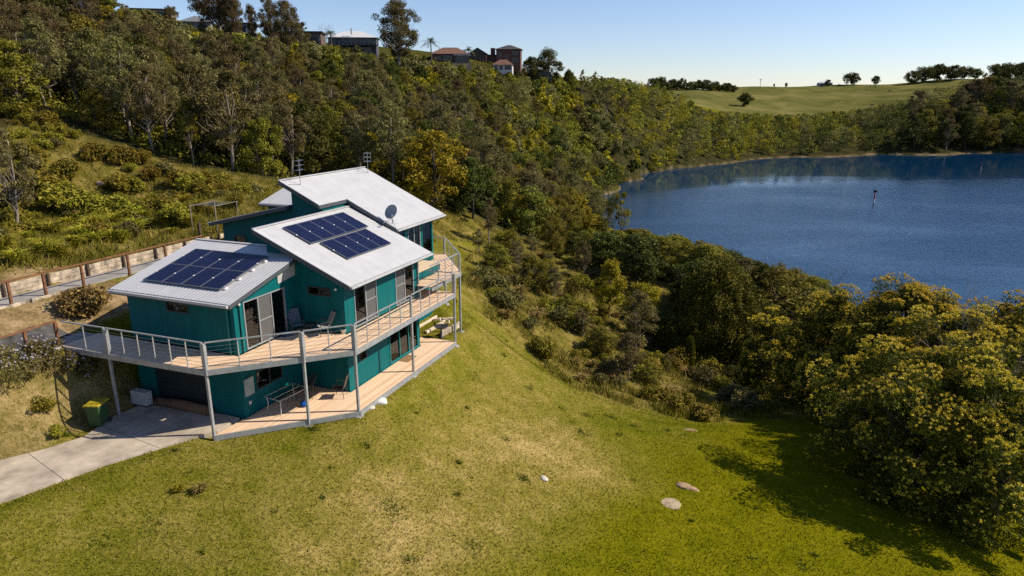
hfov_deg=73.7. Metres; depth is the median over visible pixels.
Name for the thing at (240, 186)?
hillside bush
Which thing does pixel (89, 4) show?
gum tree
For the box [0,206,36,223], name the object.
bush
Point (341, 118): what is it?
gum tree
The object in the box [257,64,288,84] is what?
broadleaf tree
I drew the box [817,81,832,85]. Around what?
farm house
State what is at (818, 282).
shore tree
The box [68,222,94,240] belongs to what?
strap leaf tuft
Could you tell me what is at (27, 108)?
bush
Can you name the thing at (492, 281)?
slope bush
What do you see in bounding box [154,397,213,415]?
rolled mat
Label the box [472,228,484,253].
slope shrub
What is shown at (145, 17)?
brown gum tree
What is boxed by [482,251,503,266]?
slope bush
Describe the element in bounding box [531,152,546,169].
broadleaf tree
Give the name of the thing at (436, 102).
gum tree
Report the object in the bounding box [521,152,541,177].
bushy tree
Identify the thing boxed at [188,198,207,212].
strap leaf tuft
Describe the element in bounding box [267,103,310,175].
gum tree
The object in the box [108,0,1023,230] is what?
woodland
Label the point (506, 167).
gum tree
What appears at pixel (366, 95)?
broadleaf tree
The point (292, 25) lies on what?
skyline gum tree
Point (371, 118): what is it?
gum tree
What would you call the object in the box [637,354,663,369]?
slope bush
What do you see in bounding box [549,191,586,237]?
bushy tree
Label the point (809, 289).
shore tree
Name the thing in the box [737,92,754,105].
field tree
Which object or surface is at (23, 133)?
hillside bush
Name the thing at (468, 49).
palm tree
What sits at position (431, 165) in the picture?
broadleaf tree
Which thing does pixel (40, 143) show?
hillside bush
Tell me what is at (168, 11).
skyline gum tree
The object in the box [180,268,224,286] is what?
solar panel
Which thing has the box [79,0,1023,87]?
sky
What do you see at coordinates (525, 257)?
slope bush
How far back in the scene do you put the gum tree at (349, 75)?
124.01 m
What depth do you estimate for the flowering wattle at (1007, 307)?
39.80 m
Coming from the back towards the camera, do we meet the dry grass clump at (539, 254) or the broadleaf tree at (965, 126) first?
the broadleaf tree at (965, 126)
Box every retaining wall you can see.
[0,235,212,297]
[0,288,69,309]
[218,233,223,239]
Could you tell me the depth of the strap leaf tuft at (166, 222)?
46.39 m
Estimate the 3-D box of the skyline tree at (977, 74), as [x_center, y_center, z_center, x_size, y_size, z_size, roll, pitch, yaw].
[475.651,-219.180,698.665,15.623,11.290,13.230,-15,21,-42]
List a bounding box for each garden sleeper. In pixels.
[419,315,436,326]
[425,320,444,333]
[433,317,452,320]
[442,322,459,335]
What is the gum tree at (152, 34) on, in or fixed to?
on the ground at (810, 100)
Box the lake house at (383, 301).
[60,166,463,440]
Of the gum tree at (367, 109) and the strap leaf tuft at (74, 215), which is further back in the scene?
the gum tree at (367, 109)
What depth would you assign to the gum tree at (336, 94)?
111.58 m
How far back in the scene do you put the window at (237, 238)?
37.33 m
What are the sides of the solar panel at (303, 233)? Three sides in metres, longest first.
1.620 x 0.981 x 0.058 m
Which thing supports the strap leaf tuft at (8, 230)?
on the ground at (810, 100)
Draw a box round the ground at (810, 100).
[0,6,1023,575]
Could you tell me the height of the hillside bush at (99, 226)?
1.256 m
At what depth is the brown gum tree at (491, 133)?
146.94 m
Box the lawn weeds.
[34,274,844,574]
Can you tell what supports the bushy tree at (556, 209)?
on the ground at (810, 100)
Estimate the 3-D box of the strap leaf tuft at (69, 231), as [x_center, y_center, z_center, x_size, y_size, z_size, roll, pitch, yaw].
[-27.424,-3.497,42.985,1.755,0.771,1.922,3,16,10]
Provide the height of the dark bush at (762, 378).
5.448 m
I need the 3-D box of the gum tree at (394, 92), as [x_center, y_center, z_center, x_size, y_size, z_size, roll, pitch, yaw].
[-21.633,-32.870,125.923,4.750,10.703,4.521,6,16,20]
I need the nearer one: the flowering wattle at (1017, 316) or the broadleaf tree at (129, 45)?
the flowering wattle at (1017, 316)
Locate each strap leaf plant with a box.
[0,232,23,256]
[0,246,27,264]
[24,238,64,257]
[27,237,57,250]
[41,242,74,259]
[64,233,89,248]
[84,229,109,243]
[100,226,126,242]
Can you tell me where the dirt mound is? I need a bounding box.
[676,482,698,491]
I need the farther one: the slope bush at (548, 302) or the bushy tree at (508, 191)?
the bushy tree at (508, 191)
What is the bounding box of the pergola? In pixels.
[189,200,237,232]
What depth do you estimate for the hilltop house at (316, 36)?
179.30 m
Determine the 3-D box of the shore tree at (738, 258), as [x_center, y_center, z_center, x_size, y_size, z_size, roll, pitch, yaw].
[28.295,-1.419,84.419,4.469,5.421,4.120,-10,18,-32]
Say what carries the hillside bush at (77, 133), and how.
on the ground at (810, 100)
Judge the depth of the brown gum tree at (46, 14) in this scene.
85.60 m
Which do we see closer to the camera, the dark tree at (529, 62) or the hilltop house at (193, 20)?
the hilltop house at (193, 20)
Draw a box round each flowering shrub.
[0,341,43,386]
[15,334,79,378]
[57,352,104,380]
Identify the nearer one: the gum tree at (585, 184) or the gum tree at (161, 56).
the gum tree at (161, 56)
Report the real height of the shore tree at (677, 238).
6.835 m
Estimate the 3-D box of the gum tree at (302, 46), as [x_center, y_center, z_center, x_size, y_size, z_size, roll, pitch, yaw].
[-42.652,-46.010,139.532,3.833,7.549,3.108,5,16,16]
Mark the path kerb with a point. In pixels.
(22, 359)
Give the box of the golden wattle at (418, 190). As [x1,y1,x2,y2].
[392,129,468,209]
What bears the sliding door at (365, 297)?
in the lake house at (383, 301)
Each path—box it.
[0,258,162,306]
[2,332,93,363]
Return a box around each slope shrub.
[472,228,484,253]
[483,243,512,268]
[505,289,525,308]
[508,241,524,265]
[514,255,551,290]
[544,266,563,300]
[548,306,569,321]
[554,293,582,314]
[567,317,589,335]
[573,308,590,335]
[581,326,618,357]
[596,357,621,374]
[634,362,664,384]
[663,353,672,371]
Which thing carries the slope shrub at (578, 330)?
on the ground at (810, 100)
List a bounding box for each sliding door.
[242,287,287,349]
[353,280,377,327]
[389,320,417,363]
[395,264,413,305]
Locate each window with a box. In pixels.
[165,302,188,313]
[234,235,246,242]
[255,366,282,389]
[307,286,330,296]
[310,36,318,43]
[332,38,344,43]
[338,47,370,52]
[345,38,358,43]
[359,349,366,361]
[360,39,373,43]
[390,229,404,236]
[407,222,420,245]
[421,218,432,251]
[443,55,451,61]
[456,56,467,61]
[505,65,510,69]
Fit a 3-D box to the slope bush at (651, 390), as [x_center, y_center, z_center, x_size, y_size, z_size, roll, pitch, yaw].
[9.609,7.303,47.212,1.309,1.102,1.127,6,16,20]
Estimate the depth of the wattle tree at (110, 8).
114.59 m
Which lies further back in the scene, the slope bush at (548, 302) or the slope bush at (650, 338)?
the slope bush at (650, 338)
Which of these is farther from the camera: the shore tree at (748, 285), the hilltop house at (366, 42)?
the hilltop house at (366, 42)
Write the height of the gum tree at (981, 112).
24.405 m
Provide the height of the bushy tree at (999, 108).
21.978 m
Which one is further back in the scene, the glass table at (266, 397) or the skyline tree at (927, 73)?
the skyline tree at (927, 73)
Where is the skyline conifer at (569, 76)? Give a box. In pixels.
[562,68,574,98]
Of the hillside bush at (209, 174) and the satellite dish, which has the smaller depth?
the satellite dish
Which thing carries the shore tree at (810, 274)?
on the ground at (810, 100)
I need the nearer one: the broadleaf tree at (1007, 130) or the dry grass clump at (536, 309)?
the dry grass clump at (536, 309)
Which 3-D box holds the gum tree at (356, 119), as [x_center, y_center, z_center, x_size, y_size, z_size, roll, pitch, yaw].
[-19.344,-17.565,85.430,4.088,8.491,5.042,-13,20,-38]
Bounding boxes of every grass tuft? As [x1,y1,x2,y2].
[171,481,186,492]
[186,480,212,493]
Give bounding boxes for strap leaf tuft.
[0,225,18,236]
[16,230,42,241]
[32,219,70,237]
[42,236,61,243]
[55,216,79,222]
[61,226,75,234]
[63,235,83,247]
[68,212,83,220]
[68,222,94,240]
[79,217,88,224]
[81,214,106,224]
[90,211,110,217]
[103,212,121,221]
[108,228,133,243]
[121,215,151,229]
[126,205,150,211]
[130,209,154,216]
[155,217,173,227]
[163,200,190,217]
[163,227,179,234]
[178,193,194,202]
[181,213,202,227]
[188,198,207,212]
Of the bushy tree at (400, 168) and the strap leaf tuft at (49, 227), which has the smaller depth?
the strap leaf tuft at (49, 227)
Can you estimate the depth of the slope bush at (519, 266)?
71.37 m
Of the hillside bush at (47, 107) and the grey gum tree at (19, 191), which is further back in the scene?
the hillside bush at (47, 107)
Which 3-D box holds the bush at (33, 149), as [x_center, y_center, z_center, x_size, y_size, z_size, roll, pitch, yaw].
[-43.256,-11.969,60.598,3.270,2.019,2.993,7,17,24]
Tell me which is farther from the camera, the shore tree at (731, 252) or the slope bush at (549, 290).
the shore tree at (731, 252)
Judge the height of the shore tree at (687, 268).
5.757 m
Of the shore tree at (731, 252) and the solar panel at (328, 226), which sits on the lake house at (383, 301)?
the solar panel at (328, 226)
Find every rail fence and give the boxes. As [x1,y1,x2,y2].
[0,235,201,303]
[0,320,59,355]
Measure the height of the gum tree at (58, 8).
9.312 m
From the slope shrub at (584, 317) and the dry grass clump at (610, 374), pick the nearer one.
the dry grass clump at (610, 374)
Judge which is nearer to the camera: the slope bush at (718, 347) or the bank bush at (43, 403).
the bank bush at (43, 403)
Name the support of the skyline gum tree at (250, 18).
on the ground at (810, 100)
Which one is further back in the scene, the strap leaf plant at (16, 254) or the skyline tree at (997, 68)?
the skyline tree at (997, 68)
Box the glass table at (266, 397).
[264,383,303,415]
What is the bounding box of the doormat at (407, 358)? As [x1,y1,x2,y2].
[398,355,416,361]
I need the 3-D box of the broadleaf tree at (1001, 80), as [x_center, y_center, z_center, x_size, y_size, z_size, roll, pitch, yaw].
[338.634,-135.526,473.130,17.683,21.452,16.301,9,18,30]
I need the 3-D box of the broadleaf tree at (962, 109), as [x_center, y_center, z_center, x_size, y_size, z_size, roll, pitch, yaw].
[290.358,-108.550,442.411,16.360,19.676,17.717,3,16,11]
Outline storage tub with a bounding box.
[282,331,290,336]
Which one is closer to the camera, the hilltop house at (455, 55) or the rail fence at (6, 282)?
the rail fence at (6, 282)
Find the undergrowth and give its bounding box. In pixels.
[0,14,641,237]
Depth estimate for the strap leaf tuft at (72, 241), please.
38.48 m
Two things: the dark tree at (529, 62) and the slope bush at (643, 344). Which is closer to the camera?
the slope bush at (643, 344)
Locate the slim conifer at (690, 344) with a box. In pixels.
[684,335,695,369]
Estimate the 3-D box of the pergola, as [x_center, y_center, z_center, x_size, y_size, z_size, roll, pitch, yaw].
[-20.165,-4.498,46.472,1.639,2.596,2.885,4,16,14]
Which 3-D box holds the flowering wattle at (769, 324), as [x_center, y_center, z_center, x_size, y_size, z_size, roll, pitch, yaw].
[22.084,5.430,57.441,6.250,7.522,6.292,0,15,0]
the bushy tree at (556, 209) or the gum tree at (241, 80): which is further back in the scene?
the bushy tree at (556, 209)
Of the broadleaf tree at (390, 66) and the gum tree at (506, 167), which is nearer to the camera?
the gum tree at (506, 167)
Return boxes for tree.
[0,0,20,31]
[0,0,22,33]
[0,20,37,94]
[0,36,53,118]
[0,53,15,90]
[0,122,45,223]
[3,17,70,105]
[4,0,40,35]
[9,0,53,49]
[16,0,53,24]
[18,45,64,86]
[21,11,68,98]
[23,7,71,55]
[28,75,56,98]
[41,0,80,41]
[44,5,71,41]
[48,30,89,103]
[50,55,83,101]
[58,11,106,61]
[60,0,108,32]
[60,26,116,91]
[74,0,99,17]
[74,88,116,129]
[75,38,110,101]
[76,17,104,40]
[83,68,118,119]
[89,34,146,139]
[92,0,117,30]
[94,5,130,37]
[101,24,116,37]
[102,45,148,111]
[103,66,134,122]
[105,11,125,33]
[106,22,133,39]
[116,61,168,150]
[117,8,146,32]
[122,33,172,60]
[125,23,162,54]
[125,42,142,77]
[127,44,170,124]
[129,63,180,144]
[134,21,166,47]
[137,30,164,51]
[138,14,159,34]
[146,49,175,120]
[146,51,180,85]
[154,62,181,130]
[159,100,197,143]
[160,22,174,42]
[163,5,178,20]
[163,58,223,124]
[164,38,185,69]
[168,28,187,47]
[169,27,189,43]
[170,43,196,80]
[175,35,202,79]
[175,101,228,154]
[176,71,200,89]
[176,97,200,164]
[180,52,217,95]
[183,67,263,169]
[186,0,240,30]
[189,35,211,66]
[192,33,222,66]
[197,18,208,31]
[198,38,232,76]
[211,42,252,82]
[212,66,241,102]
[214,34,237,62]
[216,32,230,55]
[219,0,243,34]
[222,111,260,154]
[223,85,248,164]
[226,36,250,72]
[234,73,270,116]
[236,117,283,174]
[239,66,291,129]
[240,42,264,67]
[243,4,258,37]
[245,45,271,76]
[248,76,274,117]
[248,101,282,167]
[253,41,266,50]
[256,0,279,38]
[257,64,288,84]
[259,36,284,71]
[261,107,308,161]
[264,38,288,63]
[266,42,283,69]
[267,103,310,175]
[270,70,292,92]
[273,0,301,49]
[280,54,308,90]
[280,99,341,174]
[284,51,311,76]
[284,68,297,91]
[285,63,306,89]
[287,88,305,102]
[288,72,319,103]
[293,21,311,43]
[296,43,309,66]
[299,87,328,131]
[301,114,324,147]
[306,59,322,81]
[307,71,325,85]
[308,139,337,172]
[311,82,327,109]
[314,98,335,111]
[315,22,333,46]
[315,100,334,136]
[317,59,345,93]
[319,77,344,107]
[321,107,347,148]
[325,31,335,48]
[325,132,356,170]
[327,100,353,140]
[328,77,347,99]
[332,115,350,129]
[334,138,355,164]
[340,63,364,100]
[340,113,376,166]
[341,98,361,108]
[341,110,368,146]
[343,52,363,77]
[343,109,350,121]
[348,69,386,120]
[350,90,377,132]
[353,67,362,92]
[353,132,388,171]
[354,96,377,135]
[356,55,382,80]
[359,114,376,134]
[362,59,389,88]
[367,89,397,121]
[368,81,387,110]
[369,100,412,184]
[371,0,421,64]
[372,111,383,130]
[377,56,387,68]
[378,115,423,181]
[380,60,403,84]
[382,78,396,103]
[385,80,406,113]
[385,148,423,187]
[395,66,413,93]
[396,95,418,125]
[396,126,424,170]
[398,91,425,116]
[401,91,418,117]
[402,106,425,131]
[410,148,455,193]
[412,81,419,92]
[412,93,435,129]
[414,85,430,109]
[414,128,425,143]
[415,119,436,131]
[420,38,439,64]
[422,102,460,145]
[424,100,444,128]
[428,79,442,102]
[430,85,447,101]
[439,83,457,107]
[443,80,466,114]
[443,156,493,218]
[447,132,458,139]
[448,111,460,121]
[448,147,468,159]
[451,74,466,100]
[452,90,476,118]
[453,135,491,174]
[454,138,483,205]
[455,118,477,137]
[457,121,472,138]
[463,47,475,56]
[466,101,474,118]
[469,99,484,124]
[469,175,506,217]
[470,77,490,101]
[470,125,495,155]
[470,139,507,188]
[471,117,483,143]
[479,197,498,242]
[484,111,500,132]
[487,109,507,141]
[487,132,499,152]
[489,154,499,166]
[489,172,505,211]
[495,135,511,152]
[495,174,523,215]
[496,177,525,226]
[497,153,519,187]
[499,127,518,150]
[500,152,515,163]
[511,153,524,166]
[512,194,527,222]
[513,171,546,208]
[513,185,554,233]
[514,164,522,171]
[516,159,550,192]
[517,168,538,194]
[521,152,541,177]
[522,56,537,80]
[525,233,538,253]
[526,146,547,161]
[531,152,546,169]
[532,46,563,84]
[534,198,554,227]
[535,170,548,196]
[536,202,562,238]
[536,214,566,249]
[541,170,562,190]
[542,168,564,183]
[544,181,563,193]
[544,183,564,204]
[547,157,569,179]
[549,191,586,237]
[550,200,583,239]
[554,241,565,256]
[561,186,576,210]
[562,171,585,193]
[562,232,584,255]
[563,230,580,249]
[565,194,602,236]
[572,188,585,198]
[573,228,604,260]
[574,240,591,273]
[579,69,586,89]
[581,180,590,193]
[582,210,609,232]
[583,188,609,218]
[587,230,630,269]
[588,184,602,201]
[592,71,598,93]
[601,84,616,115]
[603,192,631,239]
[605,230,631,267]
[614,231,668,287]
[616,93,629,123]
[623,228,653,235]
[624,233,663,268]
[643,308,686,352]
[645,78,660,86]
[649,234,671,257]
[653,235,682,279]
[656,76,667,87]
[660,238,702,280]
[661,256,768,369]
[664,245,714,278]
[665,232,691,255]
[666,282,682,308]
[668,79,677,88]
[668,257,719,306]
[673,269,684,282]
[676,78,686,89]
[681,243,722,274]
[693,244,737,268]
[694,240,714,245]
[700,80,712,89]
[701,267,759,315]
[722,248,748,257]
[726,82,732,91]
[729,250,742,256]
[731,255,754,266]
[732,265,814,321]
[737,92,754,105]
[737,258,758,276]
[747,262,781,313]
[749,260,762,268]
[754,283,850,342]
[772,262,785,269]
[780,267,807,276]
[785,269,794,277]
[785,293,809,333]
[788,272,811,286]
[788,277,843,316]
[789,268,848,354]
[791,276,830,295]
[824,79,831,85]
[842,72,861,84]
[871,75,880,84]
[901,89,935,117]
[902,119,931,147]
[903,71,921,83]
[910,103,944,128]
[911,98,925,120]
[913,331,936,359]
[914,108,941,143]
[916,65,939,82]
[920,270,1012,471]
[923,63,945,80]
[925,115,957,146]
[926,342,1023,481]
[931,104,956,119]
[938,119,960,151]
[939,64,965,79]
[940,108,957,130]
[947,90,970,121]
[952,87,967,110]
[952,105,978,129]
[953,111,974,141]
[956,79,1005,107]
[956,117,981,147]
[957,66,976,78]
[959,82,986,105]
[967,101,987,134]
[969,106,986,136]
[972,68,984,78]
[973,116,1003,149]
[977,75,999,96]
[982,63,1010,79]
[983,116,1013,148]
[984,82,1003,110]
[984,89,1009,118]
[987,77,1008,93]
[990,62,1022,81]
[990,80,1023,113]
[991,110,1017,140]
[1008,112,1023,146]
[1012,62,1023,81]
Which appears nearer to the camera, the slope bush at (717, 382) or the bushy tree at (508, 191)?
the slope bush at (717, 382)
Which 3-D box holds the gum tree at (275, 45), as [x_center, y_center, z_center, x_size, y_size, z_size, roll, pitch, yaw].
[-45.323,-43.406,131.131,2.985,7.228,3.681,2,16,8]
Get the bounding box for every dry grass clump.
[470,276,482,284]
[498,308,511,319]
[505,274,517,283]
[512,283,528,294]
[529,306,547,316]
[530,310,542,318]
[535,251,544,258]
[556,320,569,326]
[571,370,589,380]
[572,356,583,364]
[582,367,595,373]
[585,359,597,367]
[587,310,597,315]
[603,370,623,381]
[610,310,619,316]
[616,367,631,375]
[656,382,676,394]
[665,384,682,392]
[678,365,697,376]
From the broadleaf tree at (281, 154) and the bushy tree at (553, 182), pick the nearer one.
the broadleaf tree at (281, 154)
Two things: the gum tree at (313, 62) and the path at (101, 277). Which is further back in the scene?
the gum tree at (313, 62)
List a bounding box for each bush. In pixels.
[0,118,11,125]
[0,127,17,139]
[0,181,28,207]
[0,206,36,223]
[0,220,24,238]
[0,227,9,236]
[1,99,36,119]
[1,169,20,181]
[4,140,19,155]
[9,142,50,161]
[10,119,21,124]
[13,218,45,235]
[14,112,33,123]
[14,128,30,137]
[16,169,61,198]
[26,138,53,148]
[28,395,57,412]
[29,108,53,113]
[29,123,40,129]
[31,110,65,127]
[31,155,49,167]
[31,211,41,217]
[34,105,52,111]
[35,178,87,211]
[38,131,66,144]
[39,121,67,135]
[44,137,64,147]
[45,158,83,179]
[47,423,67,436]
[52,222,73,233]
[52,286,90,312]
[55,190,99,213]
[59,283,113,318]
[60,208,80,217]
[67,129,82,138]
[67,220,83,227]
[74,220,112,240]
[76,141,108,161]
[76,214,92,222]
[85,194,132,214]
[99,177,114,188]
[103,143,137,165]
[107,172,135,192]
[110,192,128,200]
[113,219,141,235]
[116,209,139,221]
[122,162,137,170]
[124,175,149,191]
[125,115,150,130]
[131,148,151,164]
[131,215,151,228]
[135,196,159,214]
[138,164,161,179]
[145,195,183,212]
[146,125,173,140]
[146,193,157,198]
[155,161,176,175]
[155,202,189,225]
[162,168,188,186]
[166,190,192,199]
[173,171,206,193]
[189,177,220,192]
[190,184,217,200]
[198,169,213,179]
[204,206,219,214]
[207,200,220,207]
[208,171,233,183]
[211,183,233,191]
[214,189,229,196]
[219,179,233,186]
[224,193,245,205]
[230,181,252,194]
[245,183,264,194]
[261,185,272,194]
[468,265,499,283]
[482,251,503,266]
[482,272,511,288]
[486,286,504,299]
[486,287,518,310]
[487,241,498,250]
[494,230,516,242]
[495,269,505,276]
[498,228,524,261]
[513,265,531,274]
[520,253,533,261]
[523,315,541,328]
[526,334,559,358]
[532,263,552,287]
[538,297,557,315]
[540,286,555,295]
[541,252,553,259]
[542,258,555,268]
[555,310,578,329]
[561,256,573,264]
[563,277,580,297]
[569,273,593,289]
[570,348,590,362]
[572,298,593,311]
[583,267,605,279]
[587,276,607,286]
[587,315,604,325]
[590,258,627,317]
[590,332,613,354]
[590,373,608,383]
[596,307,610,320]
[610,374,628,385]
[615,281,662,332]
[615,356,637,373]
[624,334,647,348]
[627,364,651,374]
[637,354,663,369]
[639,331,658,348]
[639,383,672,401]
[641,386,659,398]
[648,350,670,368]
[651,82,660,89]
[661,81,673,89]
[664,390,696,411]
[667,345,695,368]
[669,353,683,368]
[680,82,692,89]
[686,403,719,420]
[691,365,721,387]
[692,83,701,89]
[695,353,724,370]
[703,366,730,387]
[706,83,716,90]
[707,375,733,390]
[716,84,726,90]
[716,382,744,402]
[717,339,732,351]
[719,364,743,385]
[729,386,764,413]
[730,85,738,91]
[741,331,790,391]
[769,381,799,401]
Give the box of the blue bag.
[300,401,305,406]
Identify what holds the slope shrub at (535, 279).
on the ground at (810, 100)
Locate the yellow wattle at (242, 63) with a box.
[221,60,253,76]
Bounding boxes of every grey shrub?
[520,266,527,277]
[615,332,646,380]
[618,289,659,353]
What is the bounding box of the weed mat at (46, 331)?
[0,324,69,352]
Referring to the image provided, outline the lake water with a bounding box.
[602,152,1023,316]
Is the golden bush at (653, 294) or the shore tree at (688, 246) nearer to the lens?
the golden bush at (653, 294)
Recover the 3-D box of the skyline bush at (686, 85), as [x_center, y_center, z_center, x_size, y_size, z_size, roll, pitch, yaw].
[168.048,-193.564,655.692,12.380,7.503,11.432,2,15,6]
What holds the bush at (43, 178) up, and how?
on the ground at (810, 100)
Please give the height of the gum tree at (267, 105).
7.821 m
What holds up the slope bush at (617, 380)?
on the ground at (810, 100)
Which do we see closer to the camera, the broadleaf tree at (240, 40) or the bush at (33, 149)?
the bush at (33, 149)
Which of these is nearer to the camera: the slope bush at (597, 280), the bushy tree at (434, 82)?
the slope bush at (597, 280)
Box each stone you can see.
[378,398,386,404]
[541,475,547,481]
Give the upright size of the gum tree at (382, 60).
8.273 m
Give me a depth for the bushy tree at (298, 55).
131.29 m
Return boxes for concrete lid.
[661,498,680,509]
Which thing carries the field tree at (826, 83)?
on the ground at (810, 100)
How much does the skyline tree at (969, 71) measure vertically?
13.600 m
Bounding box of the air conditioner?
[130,388,152,407]
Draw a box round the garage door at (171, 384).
[155,368,208,405]
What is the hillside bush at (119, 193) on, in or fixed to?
on the ground at (810, 100)
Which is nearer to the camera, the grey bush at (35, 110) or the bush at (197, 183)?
the bush at (197, 183)
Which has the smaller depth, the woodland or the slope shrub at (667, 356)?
the slope shrub at (667, 356)
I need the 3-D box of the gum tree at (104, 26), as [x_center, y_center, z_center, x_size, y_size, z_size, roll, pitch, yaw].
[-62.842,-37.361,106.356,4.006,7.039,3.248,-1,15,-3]
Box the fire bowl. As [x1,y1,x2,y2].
[434,324,447,338]
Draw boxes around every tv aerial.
[278,159,304,184]
[355,152,370,171]
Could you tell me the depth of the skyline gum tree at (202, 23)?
149.86 m
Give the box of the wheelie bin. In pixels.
[82,398,111,425]
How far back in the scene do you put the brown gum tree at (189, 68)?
77.86 m
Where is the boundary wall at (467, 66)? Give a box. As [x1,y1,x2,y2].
[453,63,470,71]
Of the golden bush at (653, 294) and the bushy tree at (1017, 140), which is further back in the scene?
the bushy tree at (1017, 140)
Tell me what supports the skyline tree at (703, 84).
on the ground at (810, 100)
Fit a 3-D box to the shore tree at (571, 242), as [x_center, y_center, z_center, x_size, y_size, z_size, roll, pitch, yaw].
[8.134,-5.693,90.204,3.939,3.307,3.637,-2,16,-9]
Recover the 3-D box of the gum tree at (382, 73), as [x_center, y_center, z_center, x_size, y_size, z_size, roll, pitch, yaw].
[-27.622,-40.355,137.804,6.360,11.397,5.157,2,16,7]
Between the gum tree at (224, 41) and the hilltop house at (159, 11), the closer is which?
the gum tree at (224, 41)
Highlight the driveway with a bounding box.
[0,400,239,503]
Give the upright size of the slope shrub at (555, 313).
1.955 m
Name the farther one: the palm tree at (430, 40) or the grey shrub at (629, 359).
the palm tree at (430, 40)
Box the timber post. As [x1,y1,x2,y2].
[197,223,201,234]
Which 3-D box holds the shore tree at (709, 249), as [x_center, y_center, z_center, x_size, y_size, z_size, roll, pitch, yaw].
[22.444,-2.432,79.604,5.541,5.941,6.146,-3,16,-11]
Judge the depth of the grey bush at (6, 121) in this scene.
66.88 m
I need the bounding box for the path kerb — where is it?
[3,346,60,367]
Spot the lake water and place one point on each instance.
(947, 221)
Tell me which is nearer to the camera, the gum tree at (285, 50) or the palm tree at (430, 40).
the gum tree at (285, 50)
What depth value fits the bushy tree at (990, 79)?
474.58 m
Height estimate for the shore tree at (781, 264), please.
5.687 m
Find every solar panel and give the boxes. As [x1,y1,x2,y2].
[143,263,187,281]
[162,265,206,284]
[172,249,212,264]
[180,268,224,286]
[189,250,230,266]
[200,270,245,289]
[207,252,248,269]
[226,254,268,271]
[283,224,323,243]
[297,221,335,239]
[309,218,346,235]
[320,239,359,258]
[321,215,357,232]
[332,235,370,254]
[333,212,367,229]
[345,232,380,250]
[355,228,390,246]
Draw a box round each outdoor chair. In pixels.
[287,307,304,334]
[297,372,316,401]
[317,310,335,337]
[333,373,348,398]
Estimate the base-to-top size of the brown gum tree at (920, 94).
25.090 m
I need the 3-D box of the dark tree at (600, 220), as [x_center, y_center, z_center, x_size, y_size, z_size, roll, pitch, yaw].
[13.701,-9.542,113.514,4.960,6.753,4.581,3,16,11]
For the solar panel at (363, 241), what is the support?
on the lake house at (383, 301)
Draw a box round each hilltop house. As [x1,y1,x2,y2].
[129,8,178,19]
[180,16,213,30]
[215,22,258,35]
[277,31,326,45]
[327,28,378,59]
[430,47,470,62]
[469,45,522,74]
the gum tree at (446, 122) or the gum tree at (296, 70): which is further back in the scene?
the gum tree at (296, 70)
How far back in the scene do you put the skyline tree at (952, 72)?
683.01 m
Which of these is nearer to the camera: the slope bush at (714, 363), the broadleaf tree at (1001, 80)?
the slope bush at (714, 363)
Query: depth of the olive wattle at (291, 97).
88.27 m
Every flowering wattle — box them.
[731,306,800,392]
[755,283,874,409]
[795,315,919,424]
[803,329,1022,527]
[804,366,907,457]
[821,271,962,415]
[856,303,1023,464]
[882,342,1023,552]
[915,289,1023,436]
[970,302,1023,416]
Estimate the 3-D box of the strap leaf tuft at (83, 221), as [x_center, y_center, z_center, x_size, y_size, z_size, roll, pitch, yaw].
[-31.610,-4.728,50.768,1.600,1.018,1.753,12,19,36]
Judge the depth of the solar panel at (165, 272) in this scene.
29.22 m
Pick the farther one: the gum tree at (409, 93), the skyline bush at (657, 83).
the skyline bush at (657, 83)
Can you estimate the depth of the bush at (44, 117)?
68.19 m
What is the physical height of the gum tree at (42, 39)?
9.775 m
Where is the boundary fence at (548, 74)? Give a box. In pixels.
[524,72,551,82]
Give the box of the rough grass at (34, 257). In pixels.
[0,119,925,421]
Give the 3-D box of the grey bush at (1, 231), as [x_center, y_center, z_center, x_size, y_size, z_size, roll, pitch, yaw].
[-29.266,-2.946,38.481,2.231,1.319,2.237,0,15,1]
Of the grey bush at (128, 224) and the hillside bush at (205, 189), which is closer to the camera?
the grey bush at (128, 224)
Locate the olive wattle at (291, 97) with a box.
[267,89,299,109]
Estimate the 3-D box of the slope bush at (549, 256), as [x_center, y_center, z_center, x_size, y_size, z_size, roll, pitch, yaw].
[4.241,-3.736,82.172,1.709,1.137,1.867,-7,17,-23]
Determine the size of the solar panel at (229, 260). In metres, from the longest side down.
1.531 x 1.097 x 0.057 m
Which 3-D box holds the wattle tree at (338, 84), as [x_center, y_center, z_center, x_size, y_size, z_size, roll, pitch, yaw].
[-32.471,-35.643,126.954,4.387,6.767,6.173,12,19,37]
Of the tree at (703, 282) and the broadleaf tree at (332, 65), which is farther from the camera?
the broadleaf tree at (332, 65)
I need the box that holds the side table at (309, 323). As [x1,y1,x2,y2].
[304,322,315,331]
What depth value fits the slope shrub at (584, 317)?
56.58 m
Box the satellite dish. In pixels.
[384,204,396,227]
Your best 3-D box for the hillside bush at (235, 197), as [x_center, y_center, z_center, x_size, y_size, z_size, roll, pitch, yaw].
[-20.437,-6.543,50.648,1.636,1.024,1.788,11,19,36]
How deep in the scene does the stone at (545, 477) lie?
28.54 m
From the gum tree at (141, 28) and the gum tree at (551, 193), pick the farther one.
the gum tree at (551, 193)
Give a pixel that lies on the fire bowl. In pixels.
(440, 326)
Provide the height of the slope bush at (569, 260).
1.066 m
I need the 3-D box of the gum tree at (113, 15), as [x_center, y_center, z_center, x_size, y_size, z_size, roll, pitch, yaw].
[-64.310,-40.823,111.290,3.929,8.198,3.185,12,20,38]
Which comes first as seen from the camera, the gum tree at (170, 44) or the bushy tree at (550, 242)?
the bushy tree at (550, 242)
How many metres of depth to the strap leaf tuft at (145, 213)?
48.34 m
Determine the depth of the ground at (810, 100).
28.55 m
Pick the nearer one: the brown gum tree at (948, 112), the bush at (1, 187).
the bush at (1, 187)

